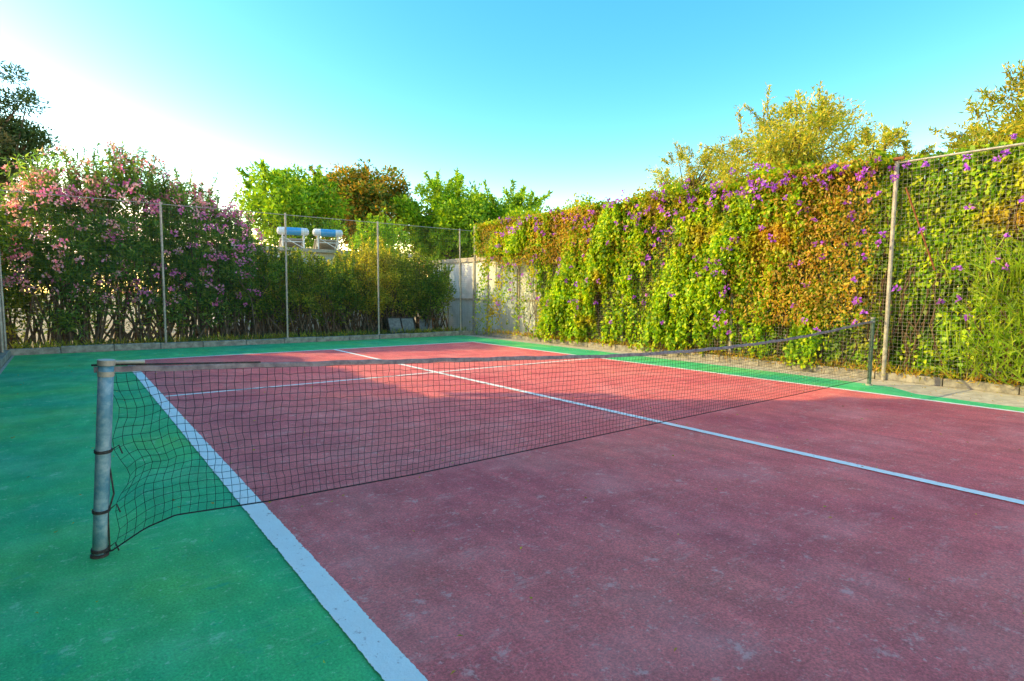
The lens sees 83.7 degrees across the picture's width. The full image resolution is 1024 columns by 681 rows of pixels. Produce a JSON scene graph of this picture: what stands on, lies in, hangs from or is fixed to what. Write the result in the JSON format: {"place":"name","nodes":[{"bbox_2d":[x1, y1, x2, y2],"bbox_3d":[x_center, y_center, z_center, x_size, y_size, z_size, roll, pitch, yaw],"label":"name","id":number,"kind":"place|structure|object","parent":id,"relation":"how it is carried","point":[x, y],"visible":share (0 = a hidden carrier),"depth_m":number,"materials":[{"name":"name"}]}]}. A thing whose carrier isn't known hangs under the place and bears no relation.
{"place":"outdoors","nodes":[
{"label":"outdoors","id":0,"kind":"place"},
{"bbox_2d":[0,293,1019,394],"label":"ground","id":1,"kind":"structure","parent":0,"point":[107,330],"depth_m":23.12,"materials":[{"name":"soil"}]},
{"bbox_2d":[0,350,10,368],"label":"kerb","id":2,"kind":"structure","parent":1,"relation":"on","point":[5,356],"depth_m":11.51,"materials":[{"name":"concrete"}]},
{"bbox_2d":[0,293,3,352],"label":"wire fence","id":3,"kind":"object","parent":2,"relation":"on","point":[1,340],"visible":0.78,"depth_m":11.89,"materials":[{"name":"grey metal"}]},
{"bbox_2d":[0,204,57,348],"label":"green bush","id":4,"kind":"object","parent":1,"relation":"on","point":[11,327],"visible":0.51,"depth_m":13.79,"materials":[{"name":"green plant"}]},
{"bbox_2d":[0,60,61,232],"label":"pine tree","id":5,"kind":"object","parent":1,"relation":"on","point":[15,134],"visible":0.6,"depth_m":20.57,"materials":[{"name":"green plant"}]},
{"bbox_2d":[0,145,132,349],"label":"oleander bush","id":6,"kind":"object","parent":1,"relation":"on","point":[49,183],"visible":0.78,"depth_m":13.87,"materials":[{"name":"green plant"}]},
{"bbox_2d":[48,140,197,343],"bbox_3d":[-10.175,-2.582,15.187,3.389,5.453,2.964,-3,6,-38],"label":"oleander bush","id":7,"kind":"object","parent":1,"relation":"on","point":[131,183],"visible":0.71,"depth_m":14.74,"materials":[{"name":"green plant"}]},
{"bbox_2d":[122,161,257,341],"bbox_3d":[-9.110,-2.396,16.075,3.330,4.945,2.925,-3,6,-38],"label":"oleander bush","id":8,"kind":"object","parent":1,"relation":"on","point":[199,196],"visible":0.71,"depth_m":15.54,"materials":[{"name":"green plant"}]},
{"bbox_2d":[175,197,270,340],"bbox_3d":[-8.226,-1.988,16.478,2.586,4.083,2.480,3,5,26],"label":"oleander bush","id":9,"kind":"object","parent":1,"relation":"on","point":[225,318],"visible":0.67,"depth_m":16.14,"materials":[{"name":"green plant"}]},
{"bbox_2d":[9,330,473,355],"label":"kerb","id":10,"kind":"structure","parent":1,"relation":"on","point":[92,348],"depth_m":15.06,"materials":[{"name":"concrete"}]},
{"bbox_2d":[0,190,472,349],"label":"wire fence","id":11,"kind":"object","parent":10,"relation":"on","point":[160,204],"visible":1,"depth_m":15.21,"materials":[{"name":"grey metal"}]},
{"bbox_2d":[224,239,309,338],"bbox_3d":[-7.301,-1.500,17.009,2.416,3.033,2.231,-3,6,-38],"label":"garden hedge bush","id":12,"kind":"object","parent":1,"relation":"on","point":[263,318],"visible":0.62,"depth_m":16.74,"materials":[{"name":"green plant"}]},
{"bbox_2d":[252,248,292,333],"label":"garden hedge bush","id":13,"kind":"object","parent":1,"relation":"on","point":[267,277],"visible":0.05,"depth_m":18.19,"materials":[{"name":"green plant"}]},
{"bbox_2d":[213,250,364,330],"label":"walls","id":14,"kind":"structure","parent":1,"relation":"on","point":[330,256],"depth_m":22.04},
{"bbox_2d":[262,246,412,257],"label":"roof slab","id":15,"kind":"structure","parent":14,"relation":"on","point":[321,251],"depth_m":21.65,"materials":[{"name":"concrete"}]},
{"bbox_2d":[277,227,308,247],"bbox_3d":[-8.591,-3.941,22.327,1.140,0.836,1.359,-2,5,-26],"label":"solar water heater","id":16,"kind":"object","parent":15,"relation":"on","point":[298,242],"visible":0.77,"depth_m":21.89,"materials":[{"name":"metal"}]},
{"bbox_2d":[312,229,342,249],"bbox_3d":[-7.526,-4.029,23.151,1.140,0.836,1.359,-2,5,-26],"label":"solar water heater","id":17,"kind":"object","parent":15,"relation":"on","point":[322,243],"visible":0.82,"depth_m":22.73,"materials":[{"name":"metal"}]},
{"bbox_2d":[227,158,352,248],"bbox_3d":[-9.840,-4.250,25.179,5.054,7.209,5.178,-3,6,-38],"label":"garden tree","id":18,"kind":"object","parent":1,"relation":"on","point":[288,194],"visible":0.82,"depth_m":24.27,"materials":[{"name":"green plant"}]},
{"bbox_2d":[262,245,333,336],"bbox_3d":[-6.596,-1.462,17.593,2.421,2.882,2.071,-3,6,-38],"label":"garden hedge bush","id":19,"kind":"object","parent":1,"relation":"on","point":[304,306],"visible":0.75,"depth_m":17.37,"materials":[{"name":"green plant"}]},
{"bbox_2d":[306,251,372,335],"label":"garden hedge bush","id":20,"kind":"object","parent":1,"relation":"on","point":[336,284],"visible":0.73,"depth_m":18.26,"materials":[{"name":"green plant"}]},
{"bbox_2d":[326,250,358,334],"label":"garden hedge bush","id":21,"kind":"object","parent":1,"relation":"on","point":[334,263],"visible":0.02,"depth_m":19.66,"materials":[{"name":"green plant"}]},
{"bbox_2d":[308,158,413,249],"bbox_3d":[-8.253,-5.279,29.632,7.188,8.555,7.615,-3,6,-38],"label":"orange tree","id":22,"kind":"object","parent":1,"relation":"on","point":[373,195],"visible":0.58,"depth_m":28.48,"materials":[{"name":"green plant"}]},
{"bbox_2d":[341,234,409,334],"bbox_3d":[-4.594,-1.836,19.157,2.318,3.394,2.120,-1,5,-18],"label":"garden hedge bush","id":23,"kind":"object","parent":1,"relation":"on","point":[384,296],"visible":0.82,"depth_m":18.78,"materials":[{"name":"green plant"}]},
{"bbox_2d":[341,208,412,330],"bbox_3d":[-5.104,-2.686,22.059,3.535,4.610,2.699,-3,6,-38],"label":"yellow green bush","id":24,"kind":"object","parent":1,"relation":"on","point":[387,235],"visible":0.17,"depth_m":21.54,"materials":[{"name":"green plant"}]},
{"bbox_2d":[368,245,429,333],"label":"garden hedge bush","id":25,"kind":"object","parent":1,"relation":"on","point":[404,266],"visible":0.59,"depth_m":19.53,"materials":[{"name":"green plant"}]},
{"bbox_2d":[386,316,415,333],"bbox_3d":[-3.683,-0.490,19.023,1.028,0.609,0.456,-4,6,-41],"label":"garden lounger","id":26,"kind":"object","parent":1,"relation":"on","point":[394,322],"visible":0.73,"depth_m":18.92,"materials":[{"name":"metal"}]},
{"bbox_2d":[388,250,421,327],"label":"garden hedge bush","id":27,"kind":"object","parent":1,"relation":"on","point":[411,278],"depth_m":21.21,"materials":[{"name":"green plant"}]},
{"bbox_2d":[404,254,455,330],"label":"garden hedge bush","id":28,"kind":"object","parent":1,"relation":"on","point":[431,283],"visible":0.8,"depth_m":19.97,"materials":[{"name":"green plant"}]},
{"bbox_2d":[418,318,447,331],"bbox_3d":[-2.736,-0.514,19.917,1.028,0.524,0.452,-1,5,-12],"label":"garden lounger","id":29,"kind":"object","parent":1,"relation":"on","point":[421,322],"visible":0.67,"depth_m":19.90,"materials":[{"name":"metal"}]},
{"bbox_2d":[396,207,479,277],"bbox_3d":[-3.601,-4.564,33.465,6.359,6.584,6.325,-3,6,-38],"label":"garden tree","id":30,"kind":"object","parent":1,"relation":"on","point":[415,248],"depth_m":33.33,"materials":[{"name":"green plant"}]},
{"bbox_2d":[386,167,494,264],"bbox_3d":[-3.501,-4.927,29.620,5.702,7.938,5.484,1,5,12],"label":"garden tree","id":31,"kind":"object","parent":1,"relation":"on","point":[447,206],"visible":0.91,"depth_m":28.08,"materials":[{"name":"green plant"}]},
{"bbox_2d":[461,179,552,256],"bbox_3d":[-0.527,-4.853,31.095,6.406,7.600,5.974,-3,6,-38],"label":"garden tree","id":32,"kind":"object","parent":1,"relation":"on","point":[514,200],"visible":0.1,"depth_m":29.70,"materials":[{"name":"green plant"}]},
{"bbox_2d":[0,335,1023,680],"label":"tennis court","id":33,"kind":"object","parent":1,"relation":"on","point":[902,563],"visible":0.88,"depth_m":3.60,"materials":[{"name":"red paint"}]},
{"bbox_2d":[90,359,144,558],"bbox_3d":[-2.165,0.643,3.130,0.293,1.094,0.117,-1,5,-21],"label":"net post","id":34,"kind":"object","parent":33,"relation":"on","point":[103,449],"visible":1,"depth_m":3.08,"materials":[{"name":"metal"}]},
{"bbox_2d":[91,321,872,553],"bbox_3d":[1.818,0.425,6.236,10.290,1.049,0.109,-3,6,-38],"label":"tennis net","id":35,"kind":"object","parent":34,"relation":"attached to","point":[143,367],"visible":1,"depth_m":4.20,"materials":[{"name":"fabric"}]},
{"bbox_2d":[865,317,875,385],"bbox_3d":[5.895,0.181,9.398,0.100,1.120,0.100,-3,6,-38],"label":"net post","id":36,"kind":"object","parent":33,"relation":"on","point":[872,329],"visible":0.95,"depth_m":9.38,"materials":[{"name":"grey metal"}]},
{"bbox_2d":[9,325,1023,388],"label":"weeds","id":37,"kind":"object","parent":1,"relation":"on","point":[274,335],"visible":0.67,"depth_m":14.23,"materials":[{"name":"green plant"}]},
{"bbox_2d":[433,258,641,342],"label":"white wall","id":38,"kind":"structure","parent":1,"relation":"on","point":[466,308],"depth_m":20.58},
{"bbox_2d":[436,259,538,334],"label":"ribs","id":39,"kind":"object","parent":38,"relation":"attached to","point":[527,300],"visible":0.19,"depth_m":20.46,"materials":[{"name":"concrete"}]},
{"bbox_2d":[497,268,516,332],"bbox_3d":[-0.177,-1.355,19.641,0.028,2.200,1.100,-3,6,-38],"label":"grey door panel","id":40,"kind":"structure","parent":38,"relation":"in","point":[511,324],"depth_m":19.58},
{"bbox_2d":[429,249,587,263],"bbox_3d":[0.358,-2.813,19.103,0.320,0.158,12.100,-3,6,-38],"label":"coping","id":41,"kind":"object","parent":38,"relation":"on","point":[457,260],"visible":0.07,"depth_m":21.66,"materials":[{"name":"concrete"}]},
{"bbox_2d":[645,140,739,194],"bbox_3d":[5.261,-2.830,16.788,2.995,6.010,2.778,-3,6,-38],"label":"tamarisk tree","id":42,"kind":"object","parent":1,"relation":"on","point":[692,175],"visible":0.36,"depth_m":16.41,"materials":[{"name":"green plant"}]},
{"bbox_2d":[474,331,1023,395],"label":"kerb","id":43,"kind":"structure","parent":1,"relation":"on","point":[980,386],"depth_m":10.92,"materials":[{"name":"concrete"}]},
{"bbox_2d":[473,142,1023,385],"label":"wire fence","id":44,"kind":"object","parent":43,"relation":"on","point":[898,162],"visible":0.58,"depth_m":9.89,"materials":[{"name":"metal"}]},
{"bbox_2d":[469,134,1023,385],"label":"flowering vine","id":45,"kind":"object","parent":44,"relation":"attached to","point":[759,233],"visible":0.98,"depth_m":11.32,"materials":[{"name":"green plant"}]},
{"bbox_2d":[696,81,880,330],"bbox_3d":[6.989,-3.082,14.821,4.336,6.864,4.332,-3,6,-38],"label":"tamarisk tree","id":46,"kind":"object","parent":1,"relation":"on","point":[790,145],"visible":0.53,"depth_m":14.02,"materials":[{"name":"yellow plant"}]},
{"bbox_2d":[821,120,936,204],"bbox_3d":[7.521,-1.940,12.011,2.129,5.058,2.208,3,5,27],"label":"tamarisk tree","id":47,"kind":"object","parent":1,"relation":"on","point":[889,139],"visible":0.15,"depth_m":11.44,"materials":[{"name":"yellow plant"}]},
{"bbox_2d":[834,179,971,369],"bbox_3d":[7.432,-1.338,10.838,2.433,3.977,3.763,-3,6,-38],"label":"roadside bush","id":48,"kind":"object","parent":1,"relation":"on","point":[850,287],"visible":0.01,"depth_m":10.57,"materials":[{"name":"green plant"}]},
{"bbox_2d":[919,224,1023,386],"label":"reed clump","id":49,"kind":"object","parent":1,"relation":"on","point":[1017,265],"visible":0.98,"depth_m":8.74,"materials":[{"name":"green plant"}]},
{"bbox_2d":[928,59,1023,377],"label":"tamarisk tree","id":50,"kind":"object","parent":1,"relation":"on","point":[978,133],"visible":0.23,"depth_m":9.86,"materials":[{"name":"yellow plant"}]},
{"bbox_2d":[0,0,1023,292],"label":"sky","id":51,"kind":"structure","parent":0,"point":[563,97],"materials":[{"name":"blue"}]}
]}

